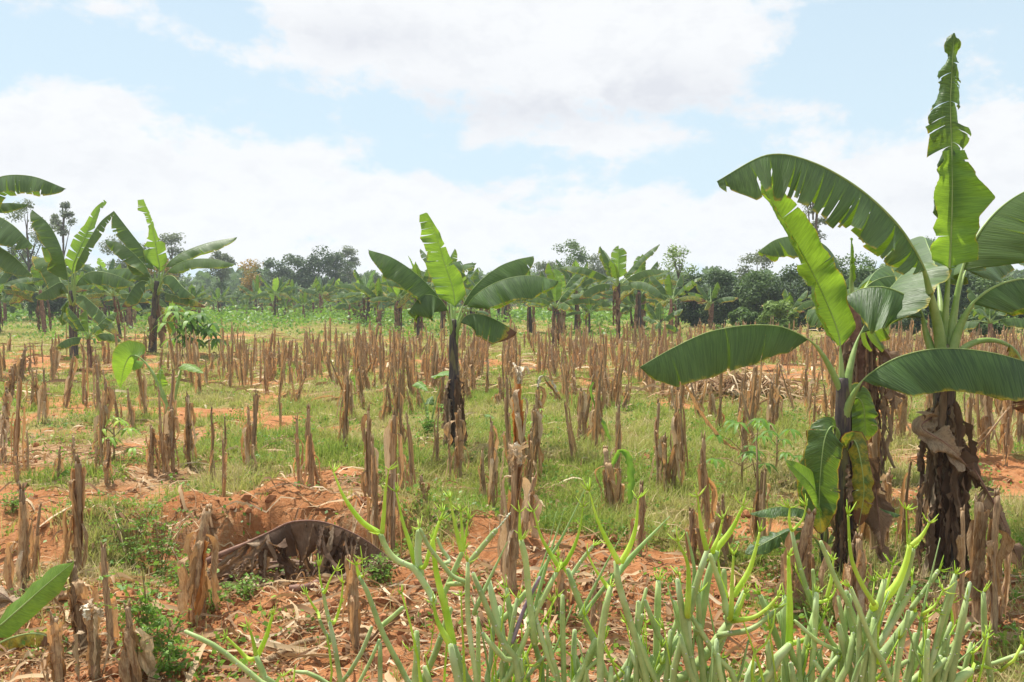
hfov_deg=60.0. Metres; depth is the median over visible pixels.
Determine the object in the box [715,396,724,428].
maize stalk
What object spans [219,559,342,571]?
dead banana leaf
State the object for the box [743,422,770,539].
tall weed
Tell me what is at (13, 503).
leafy weed
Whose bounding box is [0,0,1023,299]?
sky
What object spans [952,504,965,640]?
maize stalk
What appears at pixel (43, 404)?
maize stalk
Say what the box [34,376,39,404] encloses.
maize stalk
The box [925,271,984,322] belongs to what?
hedge bush
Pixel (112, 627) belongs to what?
maize stalk
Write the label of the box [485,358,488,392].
maize stalk
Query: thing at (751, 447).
cassava plant
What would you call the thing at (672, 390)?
maize stalk
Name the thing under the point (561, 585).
maize stalk
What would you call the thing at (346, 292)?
banana plant
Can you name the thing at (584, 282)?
banana plant
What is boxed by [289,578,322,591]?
fallen stalk
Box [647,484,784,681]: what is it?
succulent bush
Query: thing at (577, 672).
succulent bush
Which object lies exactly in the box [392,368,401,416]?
maize stalk
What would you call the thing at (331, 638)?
succulent bush
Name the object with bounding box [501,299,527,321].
banana plant
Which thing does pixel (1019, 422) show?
maize stalk
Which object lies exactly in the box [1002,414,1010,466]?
maize stalk
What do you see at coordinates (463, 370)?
maize stalk
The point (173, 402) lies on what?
maize stalk
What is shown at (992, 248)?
banana plant
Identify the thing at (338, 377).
maize stalk
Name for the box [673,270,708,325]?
hedge bush
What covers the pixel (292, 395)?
maize stalk
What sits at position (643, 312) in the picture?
banana plant
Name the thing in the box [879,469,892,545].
maize stalk
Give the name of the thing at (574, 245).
bushy tree
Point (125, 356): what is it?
taro plant
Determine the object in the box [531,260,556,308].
tree
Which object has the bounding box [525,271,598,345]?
banana plant
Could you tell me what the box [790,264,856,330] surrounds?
hedge bush
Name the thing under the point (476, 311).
banana plant
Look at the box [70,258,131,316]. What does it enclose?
banana plant
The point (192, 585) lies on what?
maize stalk
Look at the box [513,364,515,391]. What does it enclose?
maize stalk
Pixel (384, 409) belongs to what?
maize stalk
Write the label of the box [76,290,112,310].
banana plant
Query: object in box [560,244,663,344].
banana plant
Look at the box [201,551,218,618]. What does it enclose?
maize stalk
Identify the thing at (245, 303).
banana plant
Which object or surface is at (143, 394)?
maize stalk
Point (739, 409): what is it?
maize stalk
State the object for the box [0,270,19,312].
thicket bush
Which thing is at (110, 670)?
soil clods
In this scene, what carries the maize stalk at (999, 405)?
on the ground at (272, 518)
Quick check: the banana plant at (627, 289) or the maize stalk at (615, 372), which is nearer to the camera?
the maize stalk at (615, 372)
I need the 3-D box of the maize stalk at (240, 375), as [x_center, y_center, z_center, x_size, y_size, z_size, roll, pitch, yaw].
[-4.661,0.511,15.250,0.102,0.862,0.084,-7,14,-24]
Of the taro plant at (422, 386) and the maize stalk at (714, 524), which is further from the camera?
the taro plant at (422, 386)
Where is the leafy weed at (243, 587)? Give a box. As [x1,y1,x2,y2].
[219,572,273,604]
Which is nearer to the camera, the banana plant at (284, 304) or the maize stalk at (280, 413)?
the maize stalk at (280, 413)
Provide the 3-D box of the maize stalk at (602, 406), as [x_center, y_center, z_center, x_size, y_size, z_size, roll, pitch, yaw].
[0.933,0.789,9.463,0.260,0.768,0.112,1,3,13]
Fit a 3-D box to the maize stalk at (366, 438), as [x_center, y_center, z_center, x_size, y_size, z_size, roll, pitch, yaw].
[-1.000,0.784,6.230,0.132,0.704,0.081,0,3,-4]
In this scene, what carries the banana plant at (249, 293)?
on the ground at (272, 518)
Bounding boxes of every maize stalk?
[0,386,13,440]
[0,412,9,464]
[2,365,16,400]
[3,481,36,596]
[11,374,25,463]
[13,347,31,381]
[13,452,20,482]
[22,429,29,470]
[25,368,38,407]
[27,502,41,576]
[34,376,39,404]
[37,368,48,422]
[40,610,65,681]
[52,446,64,479]
[54,559,100,646]
[60,453,87,574]
[62,350,77,407]
[69,434,75,473]
[72,598,110,681]
[81,347,88,402]
[83,386,90,410]
[92,360,100,411]
[92,378,114,459]
[94,445,100,474]
[96,402,106,466]
[99,541,119,645]
[101,369,109,405]
[103,438,115,483]
[112,387,122,429]
[118,598,160,681]
[126,388,135,427]
[135,358,148,412]
[145,424,158,475]
[154,438,161,467]
[158,386,171,474]
[163,406,179,471]
[164,365,176,462]
[176,503,219,625]
[183,390,196,465]
[186,341,193,386]
[194,366,201,394]
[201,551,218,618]
[209,406,216,480]
[221,416,226,453]
[222,438,227,496]
[226,357,232,389]
[230,341,234,386]
[238,349,244,386]
[240,404,256,467]
[248,358,253,385]
[250,390,260,462]
[263,354,268,394]
[277,340,286,406]
[278,395,281,428]
[287,359,294,397]
[290,376,305,401]
[293,413,303,487]
[294,369,301,404]
[300,402,314,489]
[309,392,356,402]
[314,455,327,491]
[329,359,343,394]
[335,355,338,387]
[336,360,349,415]
[337,376,350,449]
[342,544,361,648]
[348,379,355,420]
[349,377,355,401]
[355,366,364,407]
[360,404,378,496]
[361,363,369,389]
[364,474,367,495]
[366,434,382,550]
[372,365,375,387]
[379,371,388,421]
[383,404,403,557]
[387,384,393,415]
[390,362,397,389]
[390,377,395,405]
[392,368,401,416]
[397,454,407,492]
[398,385,407,445]
[400,346,406,417]
[401,344,414,394]
[405,411,415,491]
[406,390,413,413]
[416,374,422,407]
[418,474,429,498]
[424,343,429,385]
[427,338,437,386]
[431,354,437,387]
[432,408,438,464]
[435,366,444,418]
[443,405,469,478]
[445,416,451,481]
[458,361,462,384]
[461,356,464,373]
[461,372,466,397]
[462,377,470,399]
[468,356,475,392]
[478,446,488,499]
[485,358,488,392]
[487,416,498,507]
[491,394,501,404]
[497,374,504,402]
[497,485,507,573]
[500,372,511,485]
[500,441,530,592]
[501,341,504,387]
[509,380,512,409]
[510,363,529,464]
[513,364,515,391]
[520,472,542,538]
[521,427,537,491]
[531,376,557,430]
[532,405,543,479]
[535,395,538,451]
[544,378,562,400]
[546,549,571,619]
[559,364,563,395]
[561,351,569,408]
[562,364,571,405]
[564,401,575,461]
[567,358,571,386]
[568,375,576,396]
[571,356,577,392]
[577,387,587,440]
[581,370,595,434]
[586,399,594,435]
[587,382,611,442]
[588,575,603,637]
[589,356,595,390]
[591,359,602,449]
[594,445,634,515]
[595,368,599,385]
[598,357,603,381]
[600,334,606,393]
[601,376,610,409]
[604,368,610,391]
[607,381,610,399]
[609,377,615,403]
[610,399,621,474]
[614,350,624,408]
[614,357,616,382]
[614,374,621,404]
[614,467,624,507]
[615,352,622,383]
[622,384,628,409]
[628,365,631,407]
[629,479,647,556]
[642,361,648,388]
[648,345,655,394]
[648,397,659,484]
[657,431,667,491]
[658,382,664,396]
[667,382,738,492]
[668,385,674,410]
[679,385,684,405]
[679,395,688,472]
[685,506,703,563]
[690,382,704,420]
[694,378,707,412]
[696,431,717,529]
[706,501,727,564]
[707,381,716,416]
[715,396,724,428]
[719,373,723,401]
[720,493,732,556]
[736,379,744,430]
[738,399,753,460]
[741,389,761,461]
[742,369,746,395]
[742,379,749,408]
[747,365,757,434]
[749,365,758,404]
[749,397,767,407]
[749,469,766,538]
[754,356,761,416]
[755,379,762,414]
[762,465,771,535]
[766,381,778,430]
[767,374,775,405]
[773,363,780,414]
[773,383,782,423]
[774,508,831,616]
[778,360,794,408]
[794,522,814,606]
[800,369,809,407]
[806,390,812,413]
[809,392,815,429]
[813,371,819,396]
[816,405,820,417]
[820,383,832,416]
[825,351,836,416]
[832,531,872,614]
[834,535,867,630]
[858,524,868,549]
[860,418,880,562]
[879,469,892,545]
[888,395,898,445]
[894,460,911,551]
[896,393,911,438]
[924,394,928,408]
[925,394,931,410]
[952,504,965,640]
[956,493,1015,624]
[963,392,965,415]
[965,393,974,440]
[972,393,976,411]
[974,394,984,418]
[976,394,984,451]
[976,407,1009,451]
[978,395,999,454]
[979,487,1004,640]
[988,551,1011,624]
[995,399,1004,415]
[999,400,1013,455]
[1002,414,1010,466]
[1011,400,1016,421]
[1011,405,1023,448]
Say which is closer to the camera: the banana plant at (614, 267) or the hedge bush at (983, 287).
the banana plant at (614, 267)
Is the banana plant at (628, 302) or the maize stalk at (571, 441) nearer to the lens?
the maize stalk at (571, 441)
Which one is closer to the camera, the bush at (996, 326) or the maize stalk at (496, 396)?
the maize stalk at (496, 396)
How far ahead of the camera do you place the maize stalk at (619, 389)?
12.48 m
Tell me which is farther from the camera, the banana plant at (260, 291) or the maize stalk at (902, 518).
the banana plant at (260, 291)
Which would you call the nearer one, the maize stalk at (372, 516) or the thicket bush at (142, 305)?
the maize stalk at (372, 516)
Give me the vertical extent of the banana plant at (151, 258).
4.421 m
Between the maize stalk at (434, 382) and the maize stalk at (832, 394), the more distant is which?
the maize stalk at (434, 382)
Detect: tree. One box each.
[4,199,59,317]
[50,201,77,258]
[98,234,150,268]
[153,232,185,279]
[203,250,236,306]
[247,257,295,287]
[279,253,311,303]
[291,245,337,297]
[322,251,356,286]
[338,245,360,282]
[351,271,390,286]
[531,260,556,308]
[551,239,590,281]
[586,253,608,283]
[658,244,698,325]
[736,249,772,305]
[798,195,827,330]
[835,252,876,274]
[966,271,1014,303]
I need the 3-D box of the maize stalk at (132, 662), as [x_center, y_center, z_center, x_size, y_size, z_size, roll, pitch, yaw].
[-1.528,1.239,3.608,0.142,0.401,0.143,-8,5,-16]
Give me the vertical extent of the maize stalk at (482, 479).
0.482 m
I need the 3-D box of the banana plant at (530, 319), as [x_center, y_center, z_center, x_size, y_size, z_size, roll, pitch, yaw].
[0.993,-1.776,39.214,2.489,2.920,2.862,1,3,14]
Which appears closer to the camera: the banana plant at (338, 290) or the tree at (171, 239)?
the banana plant at (338, 290)
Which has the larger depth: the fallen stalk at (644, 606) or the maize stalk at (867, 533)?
the maize stalk at (867, 533)
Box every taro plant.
[112,340,202,414]
[412,371,448,422]
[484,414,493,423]
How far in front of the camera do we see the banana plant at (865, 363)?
7.76 m
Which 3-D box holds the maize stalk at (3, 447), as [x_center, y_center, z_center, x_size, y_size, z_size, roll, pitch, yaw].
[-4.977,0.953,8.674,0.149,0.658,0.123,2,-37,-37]
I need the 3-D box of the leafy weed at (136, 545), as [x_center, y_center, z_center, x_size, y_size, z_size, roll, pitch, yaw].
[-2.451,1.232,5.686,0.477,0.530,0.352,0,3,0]
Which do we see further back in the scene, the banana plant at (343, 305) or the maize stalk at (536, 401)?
the banana plant at (343, 305)
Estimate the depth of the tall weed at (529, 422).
9.39 m
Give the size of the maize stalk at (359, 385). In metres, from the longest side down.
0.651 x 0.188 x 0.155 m
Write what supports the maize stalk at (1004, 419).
on the ground at (272, 518)
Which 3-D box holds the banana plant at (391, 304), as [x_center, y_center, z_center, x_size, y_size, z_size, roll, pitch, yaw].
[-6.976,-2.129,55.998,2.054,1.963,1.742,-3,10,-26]
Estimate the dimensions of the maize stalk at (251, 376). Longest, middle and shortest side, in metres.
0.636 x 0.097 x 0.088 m
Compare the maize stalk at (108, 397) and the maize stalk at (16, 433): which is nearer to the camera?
the maize stalk at (16, 433)
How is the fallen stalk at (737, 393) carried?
on the ground at (272, 518)
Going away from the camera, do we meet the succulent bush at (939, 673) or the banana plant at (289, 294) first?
the succulent bush at (939, 673)
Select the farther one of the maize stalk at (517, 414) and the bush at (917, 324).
the bush at (917, 324)
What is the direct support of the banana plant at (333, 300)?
on the ground at (272, 518)
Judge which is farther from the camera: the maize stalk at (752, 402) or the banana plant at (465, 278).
the banana plant at (465, 278)
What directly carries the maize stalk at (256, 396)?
on the ground at (272, 518)
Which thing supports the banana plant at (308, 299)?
on the ground at (272, 518)
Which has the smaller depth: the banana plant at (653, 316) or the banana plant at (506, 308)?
the banana plant at (653, 316)
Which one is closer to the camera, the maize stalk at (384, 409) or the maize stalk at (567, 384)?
the maize stalk at (384, 409)
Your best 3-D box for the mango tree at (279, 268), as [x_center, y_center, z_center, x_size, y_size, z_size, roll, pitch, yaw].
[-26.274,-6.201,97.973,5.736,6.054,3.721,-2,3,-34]
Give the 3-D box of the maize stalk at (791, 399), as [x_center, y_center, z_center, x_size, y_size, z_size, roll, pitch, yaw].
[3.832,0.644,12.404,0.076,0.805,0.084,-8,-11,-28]
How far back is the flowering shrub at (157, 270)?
59.62 m
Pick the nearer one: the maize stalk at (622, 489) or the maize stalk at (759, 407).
the maize stalk at (622, 489)
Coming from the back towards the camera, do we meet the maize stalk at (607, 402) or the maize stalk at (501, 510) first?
the maize stalk at (607, 402)
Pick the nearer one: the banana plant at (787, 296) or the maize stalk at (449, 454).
the maize stalk at (449, 454)
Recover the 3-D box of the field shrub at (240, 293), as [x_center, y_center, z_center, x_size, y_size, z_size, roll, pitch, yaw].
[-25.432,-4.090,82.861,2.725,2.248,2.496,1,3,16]
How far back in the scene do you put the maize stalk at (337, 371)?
15.45 m
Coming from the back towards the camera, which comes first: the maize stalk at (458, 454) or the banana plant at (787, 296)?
the banana plant at (787, 296)
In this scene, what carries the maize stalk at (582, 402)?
on the ground at (272, 518)
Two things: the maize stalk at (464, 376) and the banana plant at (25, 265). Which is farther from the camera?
the banana plant at (25, 265)
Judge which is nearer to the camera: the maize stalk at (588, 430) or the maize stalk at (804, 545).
the maize stalk at (804, 545)
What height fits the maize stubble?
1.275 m
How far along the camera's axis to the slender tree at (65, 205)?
69.61 m
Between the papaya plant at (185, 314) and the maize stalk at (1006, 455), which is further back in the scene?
the papaya plant at (185, 314)
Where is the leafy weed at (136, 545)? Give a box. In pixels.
[89,489,165,571]
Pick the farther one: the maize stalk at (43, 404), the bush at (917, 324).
the bush at (917, 324)
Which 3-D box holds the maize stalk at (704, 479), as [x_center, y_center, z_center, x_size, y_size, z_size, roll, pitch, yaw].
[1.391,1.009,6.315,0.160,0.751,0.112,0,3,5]
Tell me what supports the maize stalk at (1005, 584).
on the ground at (272, 518)
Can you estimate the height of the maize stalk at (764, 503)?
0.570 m
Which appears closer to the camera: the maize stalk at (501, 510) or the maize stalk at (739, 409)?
the maize stalk at (501, 510)
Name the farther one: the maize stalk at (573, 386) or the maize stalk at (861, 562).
the maize stalk at (573, 386)
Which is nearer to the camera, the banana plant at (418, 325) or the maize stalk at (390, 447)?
the maize stalk at (390, 447)
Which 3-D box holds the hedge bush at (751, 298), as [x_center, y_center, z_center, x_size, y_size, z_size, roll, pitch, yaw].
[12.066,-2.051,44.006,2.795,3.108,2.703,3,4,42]
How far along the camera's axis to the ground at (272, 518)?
5.97 m
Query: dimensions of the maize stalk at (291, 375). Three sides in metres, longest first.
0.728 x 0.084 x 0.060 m
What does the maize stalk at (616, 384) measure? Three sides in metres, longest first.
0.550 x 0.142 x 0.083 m
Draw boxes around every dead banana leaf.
[206,495,392,593]
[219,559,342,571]
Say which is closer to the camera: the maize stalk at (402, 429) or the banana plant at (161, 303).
the maize stalk at (402, 429)
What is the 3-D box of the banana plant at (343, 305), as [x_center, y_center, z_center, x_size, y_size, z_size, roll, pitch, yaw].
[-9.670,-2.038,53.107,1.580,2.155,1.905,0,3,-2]
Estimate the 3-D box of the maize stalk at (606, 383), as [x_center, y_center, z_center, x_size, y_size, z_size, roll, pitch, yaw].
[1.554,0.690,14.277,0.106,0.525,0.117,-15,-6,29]
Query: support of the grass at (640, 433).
on the ground at (272, 518)
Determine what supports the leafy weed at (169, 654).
on the ground at (272, 518)
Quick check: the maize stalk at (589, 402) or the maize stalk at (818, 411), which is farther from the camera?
the maize stalk at (818, 411)
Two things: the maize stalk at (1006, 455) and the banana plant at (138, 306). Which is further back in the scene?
the banana plant at (138, 306)
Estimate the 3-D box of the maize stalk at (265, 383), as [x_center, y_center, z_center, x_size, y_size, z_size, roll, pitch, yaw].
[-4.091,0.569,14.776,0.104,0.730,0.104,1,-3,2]
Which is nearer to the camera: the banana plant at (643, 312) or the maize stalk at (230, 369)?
the maize stalk at (230, 369)
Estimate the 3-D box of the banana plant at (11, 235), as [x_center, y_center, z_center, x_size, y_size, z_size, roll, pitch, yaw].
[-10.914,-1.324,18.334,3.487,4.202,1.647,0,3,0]
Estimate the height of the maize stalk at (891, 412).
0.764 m
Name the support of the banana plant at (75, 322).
on the ground at (272, 518)
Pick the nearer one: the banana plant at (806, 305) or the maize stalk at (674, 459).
the maize stalk at (674, 459)
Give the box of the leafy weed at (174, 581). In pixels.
[148,548,218,595]
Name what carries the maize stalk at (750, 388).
on the ground at (272, 518)
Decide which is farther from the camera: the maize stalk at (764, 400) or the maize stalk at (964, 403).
the maize stalk at (764, 400)
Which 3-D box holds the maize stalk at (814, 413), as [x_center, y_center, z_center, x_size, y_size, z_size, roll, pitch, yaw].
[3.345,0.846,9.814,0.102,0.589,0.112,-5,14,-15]
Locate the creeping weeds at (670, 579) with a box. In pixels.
[0,357,1023,681]
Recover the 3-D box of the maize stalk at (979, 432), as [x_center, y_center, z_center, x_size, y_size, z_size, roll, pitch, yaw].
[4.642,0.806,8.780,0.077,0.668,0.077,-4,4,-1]
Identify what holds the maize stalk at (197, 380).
on the ground at (272, 518)
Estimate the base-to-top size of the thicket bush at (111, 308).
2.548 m
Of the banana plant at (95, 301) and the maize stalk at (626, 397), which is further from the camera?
the banana plant at (95, 301)
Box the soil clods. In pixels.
[0,400,1023,681]
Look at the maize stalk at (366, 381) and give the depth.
14.84 m
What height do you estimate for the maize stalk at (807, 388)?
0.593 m
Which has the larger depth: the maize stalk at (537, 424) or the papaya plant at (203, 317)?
the papaya plant at (203, 317)
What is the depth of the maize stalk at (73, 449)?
7.93 m
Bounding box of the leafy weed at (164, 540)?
[136,499,198,582]
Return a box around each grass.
[0,311,1023,681]
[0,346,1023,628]
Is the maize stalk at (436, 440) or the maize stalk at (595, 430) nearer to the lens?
the maize stalk at (436, 440)
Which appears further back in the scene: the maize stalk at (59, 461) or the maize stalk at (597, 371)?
the maize stalk at (597, 371)
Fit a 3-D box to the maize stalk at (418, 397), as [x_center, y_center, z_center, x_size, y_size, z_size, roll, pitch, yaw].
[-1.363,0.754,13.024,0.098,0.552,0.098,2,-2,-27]
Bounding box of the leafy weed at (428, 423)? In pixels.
[411,411,439,438]
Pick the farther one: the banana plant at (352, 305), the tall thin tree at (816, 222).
the banana plant at (352, 305)
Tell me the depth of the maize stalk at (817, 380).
14.12 m
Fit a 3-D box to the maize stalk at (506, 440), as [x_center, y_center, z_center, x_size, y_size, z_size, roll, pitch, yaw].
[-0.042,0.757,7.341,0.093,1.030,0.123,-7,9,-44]
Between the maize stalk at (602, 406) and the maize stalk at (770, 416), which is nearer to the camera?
the maize stalk at (602, 406)
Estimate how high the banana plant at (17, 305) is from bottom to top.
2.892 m
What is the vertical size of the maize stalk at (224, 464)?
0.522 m
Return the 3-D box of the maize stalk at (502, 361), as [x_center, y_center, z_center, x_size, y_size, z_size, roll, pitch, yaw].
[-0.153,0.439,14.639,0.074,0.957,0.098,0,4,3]
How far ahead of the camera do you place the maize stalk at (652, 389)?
14.30 m
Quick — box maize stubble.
[0,314,1023,385]
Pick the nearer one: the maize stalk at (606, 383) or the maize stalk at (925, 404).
the maize stalk at (925, 404)
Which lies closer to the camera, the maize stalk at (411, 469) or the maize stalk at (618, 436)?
the maize stalk at (411, 469)
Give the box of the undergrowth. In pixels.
[1,299,1023,339]
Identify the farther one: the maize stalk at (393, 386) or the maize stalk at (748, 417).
the maize stalk at (393, 386)
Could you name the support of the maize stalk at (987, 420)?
on the ground at (272, 518)
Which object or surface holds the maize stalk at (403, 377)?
on the ground at (272, 518)
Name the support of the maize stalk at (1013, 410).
on the ground at (272, 518)
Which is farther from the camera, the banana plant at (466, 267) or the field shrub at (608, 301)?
the field shrub at (608, 301)
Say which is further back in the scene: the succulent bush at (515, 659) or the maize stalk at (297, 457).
the maize stalk at (297, 457)
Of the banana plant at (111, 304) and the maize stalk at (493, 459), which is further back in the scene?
the banana plant at (111, 304)
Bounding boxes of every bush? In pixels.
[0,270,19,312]
[21,272,46,311]
[44,265,76,315]
[65,266,107,308]
[100,297,124,310]
[130,272,157,316]
[149,277,187,310]
[184,606,328,681]
[301,546,411,681]
[329,462,505,681]
[397,512,561,681]
[483,490,607,681]
[577,477,708,681]
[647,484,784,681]
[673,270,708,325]
[695,266,748,327]
[718,493,863,681]
[728,306,760,325]
[731,268,780,323]
[754,299,798,329]
[761,263,811,329]
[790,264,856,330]
[836,499,956,681]
[843,265,879,317]
[891,309,932,334]
[891,560,1023,681]
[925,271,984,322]
[959,310,1012,335]
[960,276,1023,322]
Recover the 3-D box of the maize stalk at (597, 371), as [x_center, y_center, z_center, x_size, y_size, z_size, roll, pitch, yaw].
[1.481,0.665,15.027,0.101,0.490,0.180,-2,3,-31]
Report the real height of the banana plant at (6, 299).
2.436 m
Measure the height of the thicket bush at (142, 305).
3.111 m
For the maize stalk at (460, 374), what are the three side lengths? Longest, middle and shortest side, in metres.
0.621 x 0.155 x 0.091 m
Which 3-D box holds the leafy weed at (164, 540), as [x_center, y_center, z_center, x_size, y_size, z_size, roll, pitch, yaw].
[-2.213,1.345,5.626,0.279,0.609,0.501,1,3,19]
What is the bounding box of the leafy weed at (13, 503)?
[0,488,33,513]
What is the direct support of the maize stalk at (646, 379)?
on the ground at (272, 518)
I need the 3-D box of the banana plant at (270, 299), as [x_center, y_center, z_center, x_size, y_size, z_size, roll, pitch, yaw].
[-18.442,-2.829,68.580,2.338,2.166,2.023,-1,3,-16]
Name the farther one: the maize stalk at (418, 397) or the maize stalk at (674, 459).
the maize stalk at (418, 397)
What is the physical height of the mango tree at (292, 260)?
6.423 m
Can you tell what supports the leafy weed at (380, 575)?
on the ground at (272, 518)
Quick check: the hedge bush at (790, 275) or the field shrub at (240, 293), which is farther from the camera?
the field shrub at (240, 293)
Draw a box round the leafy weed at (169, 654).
[136,608,200,681]
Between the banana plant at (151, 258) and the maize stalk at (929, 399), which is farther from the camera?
the banana plant at (151, 258)
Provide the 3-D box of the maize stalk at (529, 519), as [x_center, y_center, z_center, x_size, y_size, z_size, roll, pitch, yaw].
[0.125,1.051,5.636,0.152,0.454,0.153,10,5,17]
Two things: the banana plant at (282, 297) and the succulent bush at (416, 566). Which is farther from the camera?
the banana plant at (282, 297)
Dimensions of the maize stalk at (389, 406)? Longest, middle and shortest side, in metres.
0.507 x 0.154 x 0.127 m
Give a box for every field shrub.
[207,281,233,306]
[223,288,253,306]
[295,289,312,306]
[579,290,611,309]
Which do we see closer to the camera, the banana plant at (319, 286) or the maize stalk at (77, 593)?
the maize stalk at (77, 593)
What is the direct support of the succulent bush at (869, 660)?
on the ground at (272, 518)
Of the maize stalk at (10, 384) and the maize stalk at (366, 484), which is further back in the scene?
the maize stalk at (10, 384)
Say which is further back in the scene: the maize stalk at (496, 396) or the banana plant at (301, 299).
the banana plant at (301, 299)
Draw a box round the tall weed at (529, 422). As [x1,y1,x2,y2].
[526,408,551,438]
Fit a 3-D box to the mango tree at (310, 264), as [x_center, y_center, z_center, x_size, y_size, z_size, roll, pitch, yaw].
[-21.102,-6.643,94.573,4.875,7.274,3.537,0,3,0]
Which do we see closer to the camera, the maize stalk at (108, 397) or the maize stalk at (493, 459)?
the maize stalk at (493, 459)
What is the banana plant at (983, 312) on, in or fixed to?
on the ground at (272, 518)
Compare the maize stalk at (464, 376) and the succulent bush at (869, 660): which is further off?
the maize stalk at (464, 376)
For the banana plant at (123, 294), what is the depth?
35.14 m
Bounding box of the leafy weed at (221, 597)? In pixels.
[188,583,237,617]
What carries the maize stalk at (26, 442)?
on the ground at (272, 518)
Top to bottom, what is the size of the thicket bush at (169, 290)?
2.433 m
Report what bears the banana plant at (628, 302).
on the ground at (272, 518)
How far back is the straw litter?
4.95 m
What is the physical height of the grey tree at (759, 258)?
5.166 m
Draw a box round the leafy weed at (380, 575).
[362,548,397,585]
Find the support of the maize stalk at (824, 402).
on the ground at (272, 518)
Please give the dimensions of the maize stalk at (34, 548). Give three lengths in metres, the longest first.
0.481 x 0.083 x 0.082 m
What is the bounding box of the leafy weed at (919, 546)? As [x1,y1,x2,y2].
[901,533,925,561]
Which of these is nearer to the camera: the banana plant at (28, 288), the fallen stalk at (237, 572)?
the fallen stalk at (237, 572)
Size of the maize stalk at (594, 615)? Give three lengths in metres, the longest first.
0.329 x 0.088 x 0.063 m
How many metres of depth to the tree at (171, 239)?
84.64 m
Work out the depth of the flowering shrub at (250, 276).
74.50 m
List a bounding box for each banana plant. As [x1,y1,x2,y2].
[0,175,64,277]
[0,249,43,311]
[0,272,42,331]
[0,284,24,331]
[0,560,74,651]
[1,286,25,320]
[8,263,86,332]
[25,286,53,319]
[30,200,134,356]
[56,274,103,320]
[56,306,120,367]
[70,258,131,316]
[70,271,106,322]
[75,265,148,335]
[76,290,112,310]
[95,257,164,325]
[102,199,236,352]
[104,294,133,322]
[105,287,151,328]
[139,299,200,336]
[188,284,212,317]
[188,285,213,310]
[205,286,237,313]
[205,294,222,309]
[227,298,244,310]
[235,298,257,317]
[237,275,274,317]
[248,285,265,312]
[250,276,296,321]
[253,285,289,312]
[259,293,288,317]
[267,291,292,316]
[275,296,292,318]
[277,279,303,314]
[280,286,293,313]
[291,292,319,317]
[297,282,327,313]
[299,275,340,315]
[304,291,328,311]
[306,285,335,304]
[312,278,347,311]
[329,281,363,315]
[330,276,386,323]
[335,269,385,325]
[335,292,361,323]
[337,289,356,317]
[340,282,389,309]
[343,300,373,318]
[353,278,402,327]
[359,286,387,321]
[367,274,414,330]
[369,213,557,450]
[380,256,440,337]
[385,300,407,307]
[402,292,414,319]
[410,249,475,328]
[456,298,490,315]
[461,262,478,315]
[463,271,504,315]
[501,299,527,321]
[512,270,558,332]
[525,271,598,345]
[536,262,604,333]
[546,259,605,329]
[547,282,610,329]
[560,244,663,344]
[566,298,612,332]
[568,278,610,324]
[601,264,679,328]
[607,254,676,326]
[615,290,654,328]
[620,292,646,327]
[640,182,1023,582]
[643,302,682,344]
[644,274,705,333]
[646,299,681,323]
[688,282,737,329]
[717,33,1023,582]
[745,454,899,562]
[758,236,905,475]
[761,289,811,328]
[795,277,856,341]
[964,288,1023,351]
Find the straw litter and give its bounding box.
[0,319,1023,681]
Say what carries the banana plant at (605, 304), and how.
on the ground at (272, 518)
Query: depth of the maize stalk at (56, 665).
3.51 m
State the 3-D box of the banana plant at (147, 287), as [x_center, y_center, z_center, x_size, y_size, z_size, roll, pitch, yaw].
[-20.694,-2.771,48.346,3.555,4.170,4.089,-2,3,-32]
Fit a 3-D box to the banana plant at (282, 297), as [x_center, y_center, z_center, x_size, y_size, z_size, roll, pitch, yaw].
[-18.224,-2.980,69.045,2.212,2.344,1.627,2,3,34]
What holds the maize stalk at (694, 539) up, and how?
on the ground at (272, 518)
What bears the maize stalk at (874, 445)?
on the ground at (272, 518)
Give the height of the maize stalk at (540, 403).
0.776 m
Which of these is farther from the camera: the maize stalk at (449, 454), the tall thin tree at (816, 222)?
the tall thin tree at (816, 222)
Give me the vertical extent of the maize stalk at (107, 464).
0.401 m
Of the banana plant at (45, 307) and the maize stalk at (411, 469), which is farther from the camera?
the banana plant at (45, 307)
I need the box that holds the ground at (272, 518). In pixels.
[0,302,1023,681]
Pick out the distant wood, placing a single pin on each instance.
(200, 279)
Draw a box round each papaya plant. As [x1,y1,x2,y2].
[151,305,206,357]
[173,313,227,349]
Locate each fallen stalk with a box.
[51,572,97,600]
[207,569,258,584]
[266,633,378,662]
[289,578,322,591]
[386,582,476,596]
[557,598,684,610]
[726,389,747,395]
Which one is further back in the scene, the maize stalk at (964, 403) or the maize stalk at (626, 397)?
the maize stalk at (626, 397)
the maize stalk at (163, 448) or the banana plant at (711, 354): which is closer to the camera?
the banana plant at (711, 354)
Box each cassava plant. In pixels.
[92,417,145,458]
[705,418,779,483]
[747,422,802,472]
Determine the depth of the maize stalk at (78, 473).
5.20 m
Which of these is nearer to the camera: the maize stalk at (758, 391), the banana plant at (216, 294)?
the maize stalk at (758, 391)
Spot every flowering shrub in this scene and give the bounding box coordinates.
[147,259,178,278]
[237,258,263,312]
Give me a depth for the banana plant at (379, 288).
44.54 m
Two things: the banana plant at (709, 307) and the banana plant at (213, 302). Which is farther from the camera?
the banana plant at (213, 302)
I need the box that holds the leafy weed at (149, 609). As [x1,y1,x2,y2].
[93,561,182,656]
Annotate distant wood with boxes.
[0,263,1023,306]
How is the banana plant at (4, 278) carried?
on the ground at (272, 518)
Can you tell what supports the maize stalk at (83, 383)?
on the ground at (272, 518)

